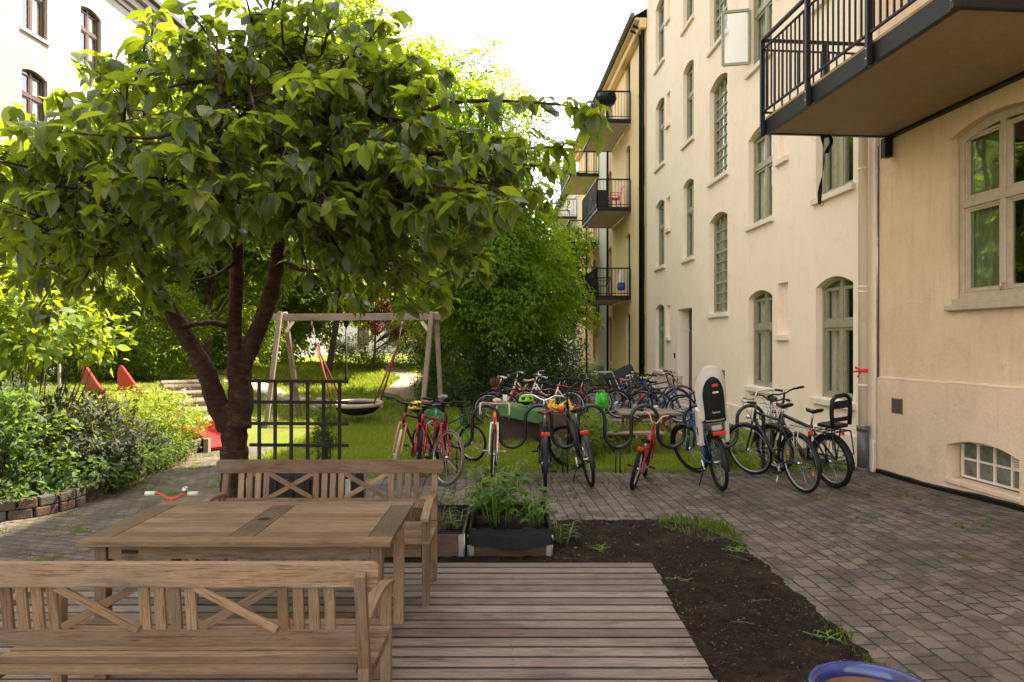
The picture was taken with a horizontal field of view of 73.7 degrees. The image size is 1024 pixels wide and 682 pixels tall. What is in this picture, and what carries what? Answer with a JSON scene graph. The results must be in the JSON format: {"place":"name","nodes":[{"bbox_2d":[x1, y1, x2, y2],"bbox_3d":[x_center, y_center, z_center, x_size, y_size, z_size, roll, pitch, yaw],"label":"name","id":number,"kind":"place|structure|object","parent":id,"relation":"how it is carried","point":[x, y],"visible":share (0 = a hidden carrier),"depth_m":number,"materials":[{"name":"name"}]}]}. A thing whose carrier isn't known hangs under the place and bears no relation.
{"place":"outdoors","nodes":[
{"label":"outdoors","id":0,"kind":"place"},
{"bbox_2d":[0,474,253,593],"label":"path","id":1,"kind":"structure","parent":0,"point":[36,537],"depth_m":7.01,"materials":[{"name":"grey stone"}]},
{"bbox_2d":[2,378,288,496],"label":"bed grass","id":2,"kind":"structure","parent":0,"point":[110,382],"depth_m":15.79,"materials":[{"name":"green plant"}]},
{"bbox_2d":[0,0,337,376],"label":"old house","id":3,"kind":"structure","parent":0,"point":[40,40],"depth_m":22.30,"materials":[{"name":"paint"}]},
{"bbox_2d":[22,69,43,123],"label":"window","id":4,"kind":"structure","parent":3,"relation":"in","point":[32,85],"depth_m":21.73,"materials":[{"name":"brown paint"}]},
{"bbox_2d":[20,0,50,45],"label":"window","id":5,"kind":"structure","parent":3,"relation":"in","point":[32,10],"depth_m":21.79,"materials":[{"name":"white glass"}]},
{"bbox_2d":[79,6,98,75],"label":"window","id":6,"kind":"structure","parent":3,"relation":"in","point":[89,23],"depth_m":24.43,"materials":[{"name":"brown paint"}]},
{"bbox_2d":[151,444,271,473],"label":"path","id":7,"kind":"structure","parent":0,"point":[208,461],"depth_m":10.28,"materials":[{"name":"beige gravel"}]},
{"bbox_2d":[82,365,221,452],"bbox_3d":[-6.859,1.206,13.130,5.173,1.347,0.752,0,0,39],"label":"slide","id":8,"kind":"object","parent":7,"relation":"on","point":[125,380],"visible":0.35,"depth_m":13.86,"materials":[{"name":"red plastic"}]},
{"bbox_2d":[149,374,317,409],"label":"garden path","id":9,"kind":"structure","parent":0,"point":[280,392],"depth_m":19.08,"materials":[{"name":"beige gravel"}]},
{"bbox_2d":[15,360,529,405],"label":"grass","id":10,"kind":"structure","parent":0,"point":[315,371],"depth_m":22.69,"materials":[{"name":"green plant"}]},
{"bbox_2d":[379,366,422,400],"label":"garden path","id":11,"kind":"structure","parent":0,"point":[400,385],"depth_m":22.20,"materials":[{"name":"beige gravel"}]},
{"bbox_2d":[160,0,646,229],"label":"sky","id":12,"kind":"structure","parent":0,"point":[560,49],"materials":[{"name":"white"}]},
{"bbox_2d":[0,352,855,499],"bbox_3d":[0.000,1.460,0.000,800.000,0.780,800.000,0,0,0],"label":"ground","id":13,"kind":"structure","parent":0,"point":[282,433],"depth_m":13.65,"materials":[{"name":"plant"}]},
{"bbox_2d":[0,476,38,508],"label":"leafy shrub","id":14,"kind":"object","parent":13,"relation":"on","point":[17,490],"visible":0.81,"depth_m":7.10,"materials":[{"name":"green plant"}]},
{"bbox_2d":[0,365,87,498],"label":"leafy shrub","id":15,"kind":"object","parent":13,"relation":"on","point":[13,448],"visible":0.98,"depth_m":7.51,"materials":[{"name":"green plant"}]},
{"bbox_2d":[0,382,113,447],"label":"leafy shrub","id":16,"kind":"object","parent":13,"relation":"on","point":[46,397],"visible":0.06,"depth_m":9.67,"materials":[{"name":"green plant"}]},
{"bbox_2d":[0,263,140,468],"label":"tall shrub","id":17,"kind":"object","parent":13,"relation":"on","point":[32,343],"visible":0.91,"depth_m":8.50,"materials":[{"name":"green plant"}]},
{"bbox_2d":[0,143,166,372],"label":"garden tree","id":18,"kind":"object","parent":13,"relation":"on","point":[111,278],"visible":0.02,"depth_m":12.88,"materials":[{"name":"green plant"}]},
{"bbox_2d":[0,386,171,478],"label":"rhododendron","id":19,"kind":"object","parent":13,"relation":"on","point":[101,423],"visible":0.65,"depth_m":8.38,"materials":[{"name":"green plant"}]},
{"bbox_2d":[21,427,152,499],"bbox_3d":[-5.101,1.483,8.218,1.198,0.822,1.909,0,0,0],"label":"leafy shrub","id":20,"kind":"object","parent":13,"relation":"on","point":[69,477],"visible":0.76,"depth_m":7.88,"materials":[{"name":"green plant"}]},
{"bbox_2d":[9,268,221,382],"bbox_3d":[-10.916,-0.673,18.274,6.286,3.686,3.328,0,0,0],"label":"shrub","id":21,"kind":"object","parent":13,"relation":"on","point":[133,365],"visible":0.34,"depth_m":17.97,"materials":[{"name":"green plant"}]},
{"bbox_2d":[61,381,213,453],"bbox_3d":[-5.747,1.208,10.507,2.204,1.155,2.610,0,0,0],"label":"azalea","id":22,"kind":"object","parent":13,"relation":"on","point":[152,414],"visible":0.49,"depth_m":10.50,"materials":[{"name":"green plant"}]},
{"bbox_2d":[105,435,196,484],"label":"leafy shrub","id":23,"kind":"object","parent":13,"relation":"on","point":[156,463],"visible":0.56,"depth_m":9.58,"materials":[{"name":"green plant"}]},
{"bbox_2d":[161,380,213,424],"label":"garden steps","id":24,"kind":"structure","parent":13,"relation":"on","point":[193,387],"depth_m":15.53,"materials":[{"name":"wood"}]},
{"bbox_2d":[72,63,316,359],"bbox_3d":[-9.214,-3.736,20.501,7.913,9.828,5.335,0,0,0],"label":"garden tree","id":25,"kind":"object","parent":13,"relation":"on","point":[256,258],"visible":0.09,"depth_m":20.21,"materials":[{"name":"green plant"}]},
{"bbox_2d":[116,271,288,365],"bbox_3d":[-12.474,-1.258,26.100,8.029,4.910,3.275,0,0,0],"label":"tree","id":26,"kind":"object","parent":13,"relation":"on","point":[246,321],"visible":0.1,"depth_m":25.88,"materials":[{"name":"green plant"}]},
{"bbox_2d":[168,301,245,372],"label":"shrub","id":27,"kind":"object","parent":13,"relation":"on","point":[219,341],"visible":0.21,"depth_m":22.41,"materials":[{"name":"green plant"}]},
{"bbox_2d":[163,317,315,363],"bbox_3d":[-11.556,-0.101,28.463,6.553,2.542,3.031,0,0,0],"label":"shrub","id":28,"kind":"object","parent":13,"relation":"on","point":[261,357],"visible":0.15,"depth_m":28.34,"materials":[{"name":"green plant"}]},
{"bbox_2d":[214,259,393,362],"bbox_3d":[-11.057,-3.306,32.984,11.302,9.154,7.449,0,0,0],"label":"garden tree","id":29,"kind":"object","parent":13,"relation":"on","point":[315,299],"visible":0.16,"depth_m":31.17,"materials":[{"name":"green plant"}]},
{"bbox_2d":[0,0,612,500],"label":"cherry tree","id":30,"kind":"object","parent":13,"relation":"on","point":[358,178],"visible":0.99,"depth_m":4.85,"materials":[{"name":"green plant"}]},
{"bbox_2d":[263,311,442,428],"bbox_3d":[-3.480,0.625,15.399,3.801,2.577,1.998,0,0,0],"label":"swing frame","id":31,"kind":"object","parent":13,"relation":"on","point":[279,317],"visible":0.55,"depth_m":15.34,"materials":[{"name":"brown wood"}]},
{"bbox_2d":[311,320,403,415],"bbox_3d":[-3.490,0.595,15.400,1.742,2.150,1.210,0,0,-34],"label":"nest swing","id":32,"kind":"object","parent":31,"relation":"hanging from","point":[355,407],"visible":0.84,"depth_m":15.24,"materials":[{"name":"black fabric"}]},
{"bbox_2d":[0,563,717,681],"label":"timber deck","id":33,"kind":"structure","parent":13,"relation":"on","point":[546,622],"depth_m":4.25,"materials":[{"name":"brown wood"}]},
{"bbox_2d":[0,561,394,681],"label":"garden bench","id":34,"kind":"object","parent":33,"relation":"on","point":[61,647],"visible":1,"depth_m":2.77,"materials":[{"name":"brown wood"}]},
{"bbox_2d":[75,501,414,678],"bbox_3d":[-1.433,1.399,3.945,1.615,0.742,0.890,0,0,0],"label":"garden table","id":35,"kind":"object","parent":33,"relation":"on","point":[175,530],"visible":0.98,"depth_m":3.72,"materials":[{"name":"brown wood"}]},
{"bbox_2d":[188,460,443,605],"bbox_3d":[-1.360,1.330,4.835,1.700,0.880,0.670,0,0,0],"label":"garden bench","id":36,"kind":"object","parent":33,"relation":"on","point":[420,537],"visible":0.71,"depth_m":5.09,"materials":[{"name":"brown wood"}]},
{"bbox_2d":[321,331,397,369],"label":"shrub","id":37,"kind":"object","parent":13,"relation":"on","point":[368,359],"visible":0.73,"depth_m":27.16,"materials":[{"name":"green plant"}]},
{"bbox_2d":[251,0,475,371],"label":"garden tree","id":38,"kind":"object","parent":13,"relation":"on","point":[358,13],"visible":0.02,"depth_m":24.81,"materials":[{"name":"green plant"}]},
{"bbox_2d":[340,298,425,369],"bbox_3d":[-4.973,-0.221,26.538,3.597,3.059,2.242,0,0,0],"label":"maple bush","id":39,"kind":"object","parent":13,"relation":"on","point":[379,329],"visible":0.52,"depth_m":26.44,"materials":[{"name":"green plant"}]},
{"bbox_2d":[226,389,612,424],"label":"lawn grass","id":40,"kind":"structure","parent":13,"relation":"on","point":[373,417],"depth_m":16.34,"materials":[{"name":"green plant"}]},
{"bbox_2d":[381,335,471,365],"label":"shrub","id":41,"kind":"object","parent":13,"relation":"on","point":[416,346],"visible":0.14,"depth_m":28.33,"materials":[{"name":"green plant"}]},
{"bbox_2d":[412,401,486,460],"bbox_3d":[-0.963,1.384,10.667,1.339,0.928,0.546,0,-6,22],"label":"bicycle","id":42,"kind":"object","parent":13,"relation":"on","point":[463,416],"visible":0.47,"depth_m":10.50,"materials":[{"name":"green paint"}]},
{"bbox_2d":[349,217,557,362],"bbox_3d":[-2.781,-3.375,30.985,9.802,9.488,7.637,0,0,0],"label":"garden tree","id":43,"kind":"object","parent":13,"relation":"on","point":[371,295],"visible":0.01,"depth_m":30.11,"materials":[{"name":"green plant"}]},
{"bbox_2d":[406,339,510,407],"bbox_3d":[-1.387,0.920,18.698,3.030,1.958,2.363,0,0,0],"label":"shrub","id":44,"kind":"object","parent":13,"relation":"on","point":[468,384],"visible":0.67,"depth_m":18.34,"materials":[{"name":"green plant"}]},
{"bbox_2d":[374,31,604,397],"bbox_3d":[-0.892,-3.518,19.980,7.139,10.602,6.146,0,0,0],"label":"elm tree","id":45,"kind":"object","parent":13,"relation":"on","point":[506,303],"visible":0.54,"depth_m":19.00,"materials":[{"name":"green plant"}]},
{"bbox_2d":[393,297,591,392],"bbox_3d":[-0.701,0.016,21.530,6.564,3.739,2.687,0,0,0],"label":"shrub","id":46,"kind":"object","parent":13,"relation":"on","point":[453,343],"visible":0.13,"depth_m":21.28,"materials":[{"name":"green plant"}]},
{"bbox_2d":[472,375,548,422],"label":"bicycle","id":47,"kind":"object","parent":13,"relation":"on","point":[479,397],"visible":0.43,"depth_m":15.03,"materials":[{"name":"black paint"}]},
{"bbox_2d":[479,373,546,417],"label":"bicycle","id":48,"kind":"object","parent":13,"relation":"on","point":[493,389],"visible":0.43,"depth_m":16.07,"materials":[{"name":"grey paint"}]},
{"bbox_2d":[498,400,558,440],"bbox_3d":[0.368,1.483,12.606,1.318,0.734,0.642,0,0,12],"label":"storage box","id":49,"kind":"object","parent":13,"relation":"on","point":[513,426],"visible":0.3,"depth_m":12.48,"materials":[{"name":"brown wood"}]},
{"bbox_2d":[468,329,599,405],"bbox_3d":[0.571,0.797,18.918,3.723,2.244,2.501,0,0,0],"label":"shrub","id":50,"kind":"object","parent":13,"relation":"on","point":[543,364],"visible":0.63,"depth_m":18.72,"materials":[{"name":"green plant"}]},
{"bbox_2d":[250,421,832,469],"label":"lawn grass","id":51,"kind":"structure","parent":13,"relation":"on","point":[354,431],"depth_m":11.24,"materials":[{"name":"green plant"}]},
{"bbox_2d":[496,207,598,372],"bbox_3d":[1.314,-2.591,33.988,6.517,9.119,6.180,0,0,0],"label":"garden tree","id":52,"kind":"object","parent":13,"relation":"on","point":[581,274],"visible":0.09,"depth_m":33.05,"materials":[{"name":"green plant"}]},
{"bbox_2d":[510,374,585,415],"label":"bicycle","id":53,"kind":"object","parent":13,"relation":"on","point":[562,393],"visible":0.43,"depth_m":15.91,"materials":[{"name":"white paint"}]},
{"bbox_2d":[546,412,571,452],"bbox_3d":[0.760,1.510,11.200,0.420,0.670,0.340,0,0,0],"label":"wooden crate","id":54,"kind":"object","parent":13,"relation":"on","point":[559,418],"visible":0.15,"depth_m":11.03,"materials":[{"name":"brown wood"}]},
{"bbox_2d":[564,399,613,456],"bbox_3d":[1.241,1.418,10.891,0.869,0.909,1.011,0,0,0],"label":"weed patch","id":55,"kind":"object","parent":13,"relation":"on","point":[595,433],"visible":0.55,"depth_m":10.80,"materials":[{"name":"green plant"}]},
{"bbox_2d":[591,411,637,449],"bbox_3d":[1.689,1.530,11.582,0.832,0.686,0.824,0,0,17],"label":"weed patch","id":56,"kind":"object","parent":13,"relation":"on","point":[618,439],"visible":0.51,"depth_m":11.52,"materials":[{"name":"green plant"}]},
{"bbox_2d":[602,409,681,450],"bbox_3d":[2.203,1.564,12.165,1.405,0.663,1.950,0,0,0],"label":"picnic table","id":57,"kind":"object","parent":13,"relation":"on","point":[625,413],"visible":0.71,"depth_m":11.81,"materials":[{"name":"brown wood"}]},
{"bbox_2d":[556,372,733,424],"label":"gravel","id":58,"kind":"structure","parent":13,"relation":"on","point":[593,397],"depth_m":20.12,"materials":[{"name":"grey gravel"}]},
{"bbox_2d":[604,364,639,405],"bbox_3d":[3.100,1.225,19.158,0.978,1.162,0.555,0,0,0],"label":"wheelbarrow","id":59,"kind":"object","parent":58,"relation":"on","point":[619,372],"visible":0.56,"depth_m":19.27,"materials":[{"name":"black plastic"}]},
{"bbox_2d":[585,371,658,416],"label":"bicycle","id":60,"kind":"object","parent":58,"relation":"on","point":[622,400],"visible":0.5,"depth_m":16.56,"materials":[{"name":"metal"}]},
{"bbox_2d":[607,372,673,419],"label":"bicycle","id":61,"kind":"object","parent":58,"relation":"on","point":[642,397],"visible":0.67,"depth_m":15.96,"materials":[{"name":"black paint"}]},
{"bbox_2d":[624,371,688,415],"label":"bicycle","id":62,"kind":"object","parent":58,"relation":"on","point":[678,388],"visible":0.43,"depth_m":16.77,"materials":[{"name":"metal"}]},
{"bbox_2d":[628,373,694,422],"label":"bicycle","id":63,"kind":"object","parent":58,"relation":"on","point":[655,406],"visible":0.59,"depth_m":15.52,"materials":[{"name":"blue paint"}]},
{"bbox_2d":[670,365,729,490],"bbox_3d":[2.471,1.079,8.970,0.648,1.598,1.847,-8,0,-1],"label":"bicycle","id":64,"kind":"object","parent":13,"relation":"on","point":[711,408],"visible":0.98,"depth_m":8.27,"materials":[{"name":"blue paint"}]},
{"bbox_2d":[646,0,879,471],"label":"apartment house","id":65,"kind":"structure","parent":13,"relation":"on","point":[763,268],"depth_m":14.26,"materials":[{"name":"beige paint"}]},
{"bbox_2d":[653,201,664,271],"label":"window","id":66,"kind":"structure","parent":65,"relation":"in","point":[661,209],"depth_m":22.13,"materials":[{"name":"green paint"}]},
{"bbox_2d":[653,100,664,173],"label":"window","id":67,"kind":"structure","parent":65,"relation":"in","point":[661,110],"depth_m":22.13,"materials":[{"name":"grey glass"}]},
{"bbox_2d":[653,0,664,74],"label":"window","id":68,"kind":"structure","parent":65,"relation":"in","point":[661,12],"depth_m":22.13,"materials":[{"name":"green paint"}]},
{"bbox_2d":[653,305,691,373],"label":"window","id":69,"kind":"structure","parent":65,"relation":"in","point":[661,310],"depth_m":22.13,"materials":[{"name":"grey glass"}]},
{"bbox_2d":[680,179,693,263],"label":"window","id":70,"kind":"structure","parent":65,"relation":"in","point":[690,189],"depth_m":19.01,"materials":[{"name":"green paint"}]},
{"bbox_2d":[680,61,693,150],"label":"window","id":71,"kind":"structure","parent":65,"relation":"in","point":[690,75],"depth_m":19.01,"materials":[{"name":"green paint"}]},
{"bbox_2d":[706,212,728,317],"bbox_3d":[4.996,-1.800,16.179,0.363,2.480,1.391,0,0,-2],"label":"window","id":72,"kind":"structure","parent":65,"relation":"in","point":[720,225],"depth_m":16.53,"materials":[{"name":"green paint"}]},
{"bbox_2d":[706,74,728,187],"bbox_3d":[4.996,-5.020,16.179,0.363,2.480,1.391,0,0,-2],"label":"window","id":73,"kind":"structure","parent":65,"relation":"in","point":[720,94],"depth_m":16.50,"materials":[{"name":"glass"}]},
{"bbox_2d":[706,0,728,57],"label":"window","id":74,"kind":"structure","parent":65,"relation":"in","point":[719,5],"depth_m":16.53,"materials":[{"name":"green paint"}]},
{"bbox_2d":[721,0,773,79],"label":"window","id":75,"kind":"structure","parent":65,"relation":"in","point":[762,8],"depth_m":14.25,"materials":[{"name":"grey glass"}]},
{"bbox_2d":[744,290,773,394],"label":"window","id":76,"kind":"structure","parent":65,"relation":"in","point":[763,301],"depth_m":14.06,"materials":[{"name":"grey glass"}]},
{"bbox_2d":[744,132,773,231],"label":"window","id":77,"kind":"structure","parent":65,"relation":"in","point":[762,145],"depth_m":14.11,"materials":[{"name":"grey glass"}]},
{"bbox_2d":[810,276,855,409],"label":"window","id":78,"kind":"structure","parent":65,"relation":"in","point":[837,295],"depth_m":11.22,"materials":[{"name":"green paint"}]},
{"bbox_2d":[810,137,855,205],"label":"window","id":79,"kind":"structure","parent":65,"relation":"in","point":[837,177],"depth_m":11.22,"materials":[{"name":"green paint"}]},
{"bbox_2d":[750,393,790,466],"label":"bicycle","id":80,"kind":"object","parent":13,"relation":"on","point":[771,433],"visible":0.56,"depth_m":9.89,"materials":[{"name":"white paint"}]},
{"bbox_2d":[759,0,1023,511],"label":"beige house","id":81,"kind":"structure","parent":13,"relation":"on","point":[929,94],"depth_m":8.06,"materials":[{"name":"paint"}]},
{"bbox_2d":[944,442,1020,502],"bbox_3d":[5.360,1.413,7.694,0.305,0.565,1.116,0,0,0],"label":"window","id":82,"kind":"structure","parent":81,"relation":"in","point":[987,469],"depth_m":7.74,"materials":[{"name":"white glass"}]},
{"bbox_2d":[944,104,1023,310],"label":"window","id":83,"kind":"structure","parent":81,"relation":"in","point":[992,151],"depth_m":7.90,"materials":[{"name":"beige paint"}]},
{"bbox_2d":[338,279,539,357],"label":"end house","id":84,"kind":"structure","parent":0,"point":[350,330],"depth_m":64.00,"materials":[{"name":"grey paint"}]},
{"bbox_2d":[0,449,1023,681],"bbox_3d":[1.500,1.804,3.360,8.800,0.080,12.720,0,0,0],"label":"paving","id":85,"kind":"structure","parent":0,"point":[943,641],"depth_m":6.00,"materials":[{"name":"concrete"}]},
{"bbox_2d":[249,379,348,497],"bbox_3d":[-2.280,1.100,7.319,1.060,1.380,0.041,0,0,0],"label":"trellis","id":86,"kind":"object","parent":85,"relation":"on","point":[290,423],"visible":0.74,"depth_m":7.32,"materials":[{"name":"brown wood"}]},
{"bbox_2d":[246,473,365,497],"bbox_3d":[-2.300,1.663,7.725,1.123,0.367,0.773,0,0,0],"label":"planter box","id":87,"kind":"object","parent":85,"relation":"on","point":[350,485],"visible":0.27,"depth_m":7.35,"materials":[{"name":"brown wood"}]},
{"bbox_2d":[309,393,343,478],"bbox_3d":[-2.087,1.231,7.636,0.414,1.301,0.431,0,0,0],"label":"conifer","id":88,"kind":"object","parent":87,"relation":"in","point":[328,435],"visible":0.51,"depth_m":7.58,"materials":[{"name":"green plant"}]},
{"bbox_2d":[383,395,440,459],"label":"bicycle","id":89,"kind":"object","parent":85,"relation":"on","point":[426,403],"visible":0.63,"depth_m":9.22,"materials":[{"name":"red paint"}]},
{"bbox_2d":[405,402,449,463],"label":"bicycle","id":90,"kind":"object","parent":85,"relation":"on","point":[420,444],"visible":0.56,"depth_m":9.38,"materials":[{"name":"red paint"}]},
{"bbox_2d":[422,394,464,485],"bbox_3d":[-0.923,1.277,9.249,0.502,1.136,1.649,-3,0,-6],"label":"bicycle","id":91,"kind":"object","parent":85,"relation":"on","point":[446,455],"visible":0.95,"depth_m":8.85,"materials":[{"name":"red paint"}]},
{"bbox_2d":[479,398,509,479],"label":"bicycle","id":92,"kind":"object","parent":85,"relation":"on","point":[494,441],"visible":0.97,"depth_m":9.22,"materials":[{"name":"orange paint"}]},
{"bbox_2d":[521,394,566,491],"bbox_3d":[0.420,1.283,8.905,0.602,1.121,1.825,0,0,2],"label":"bicycle","id":93,"kind":"object","parent":85,"relation":"on","point":[543,446],"visible":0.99,"depth_m":8.47,"materials":[{"name":"black paint"}]},
{"bbox_2d":[549,382,595,486],"bbox_3d":[0.828,1.250,9.113,0.581,1.277,1.677,-9,1,-5],"label":"bicycle","id":94,"kind":"object","parent":85,"relation":"on","point":[576,434],"visible":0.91,"depth_m":8.97,"materials":[{"name":"grey paint"}]},
{"bbox_2d":[418,404,764,472],"bbox_3d":[1.111,1.373,9.540,4.859,0.994,0.050,0,0,0],"label":"bicycle rack","id":95,"kind":"object","parent":85,"relation":"on","point":[628,441],"visible":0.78,"depth_m":9.52,"materials":[{"name":"black metal"}]},
{"bbox_2d":[627,408,676,488],"bbox_3d":[1.746,1.384,8.874,0.525,0.941,1.400,14,5,20],"label":"bicycle","id":96,"kind":"object","parent":85,"relation":"on","point":[643,458],"visible":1,"depth_m":8.73,"materials":[{"name":"red paint"}]},
{"bbox_2d":[725,388,822,492],"bbox_3d":[3.373,1.256,8.765,0.626,1.200,1.852,-7,1,-12],"label":"bicycle","id":97,"kind":"object","parent":85,"relation":"on","point":[782,461],"visible":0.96,"depth_m":8.55,"materials":[{"name":"black paint"}]},
{"bbox_2d":[753,386,855,487],"bbox_3d":[3.817,1.233,9.045,0.671,1.204,1.833,-6,2,-15],"label":"bicycle","id":98,"kind":"object","parent":85,"relation":"on","point":[833,424],"visible":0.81,"depth_m":8.51,"materials":[{"name":"black paint"}]},
{"bbox_2d":[549,195,578,370],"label":"grey house","id":99,"kind":"structure","parent":0,"point":[574,210],"depth_m":43.45,"materials":[{"name":"paint"}]},
{"bbox_2d":[560,8,646,391],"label":"yellow house","id":100,"kind":"structure","parent":0,"point":[620,233],"depth_m":27.06,"materials":[{"name":"paint"}]},
{"bbox_2d":[384,519,872,681],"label":"soil","id":101,"kind":"structure","parent":0,"point":[744,660],"depth_m":4.86,"materials":[{"name":"brown soil"}]},
{"bbox_2d":[406,505,471,556],"bbox_3d":[-0.743,1.730,6.245,0.698,0.234,1.033,0,0,0],"label":"planter box","id":102,"kind":"object","parent":101,"relation":"on","point":[450,542],"visible":0.35,"depth_m":5.76,"materials":[{"name":"brown wood"}]},
{"bbox_2d":[466,500,553,556],"bbox_3d":[-0.015,1.707,6.245,0.770,0.279,1.087,0,0,0],"label":"planter box","id":103,"kind":"object","parent":101,"relation":"on","point":[514,537],"visible":0.73,"depth_m":5.74,"materials":[{"name":"black wood"}]},
{"bbox_2d":[462,458,529,525],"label":"leafy plant","id":104,"kind":"object","parent":103,"relation":"on","point":[490,500],"visible":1,"depth_m":6.25,"materials":[{"name":"green plant"}]},
{"bbox_2d":[510,486,561,527],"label":"leafy plant","id":105,"kind":"object","parent":103,"relation":"on","point":[531,508],"visible":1,"depth_m":6.17,"materials":[{"name":"green plant"}]},
{"bbox_2d":[542,518,582,543],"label":"leafy plant","id":106,"kind":"object","parent":101,"relation":"on","point":[568,532],"visible":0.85,"depth_m":6.12,"materials":[{"name":"green plant"}]},
{"bbox_2d":[658,512,746,549],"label":"grass","id":107,"kind":"structure","parent":101,"relation":"on","point":[716,527],"depth_m":6.67,"materials":[{"name":"green plant"}]},
{"bbox_2d":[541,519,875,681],"bbox_3d":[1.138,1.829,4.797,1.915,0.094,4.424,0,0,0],"label":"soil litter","id":108,"kind":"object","parent":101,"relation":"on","point":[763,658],"visible":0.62,"depth_m":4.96,"materials":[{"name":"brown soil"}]},
{"bbox_2d":[657,570,895,681],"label":"edge grass","id":109,"kind":"structure","parent":101,"relation":"on","point":[851,636],"depth_m":4.25,"materials":[{"name":"green plant"}]},
{"bbox_2d":[807,661,924,681],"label":"plant pot","id":110,"kind":"object","parent":101,"relation":"on","point":[845,671],"visible":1,"depth_m":2.79,"materials":[{"name":"blue ceramic"}]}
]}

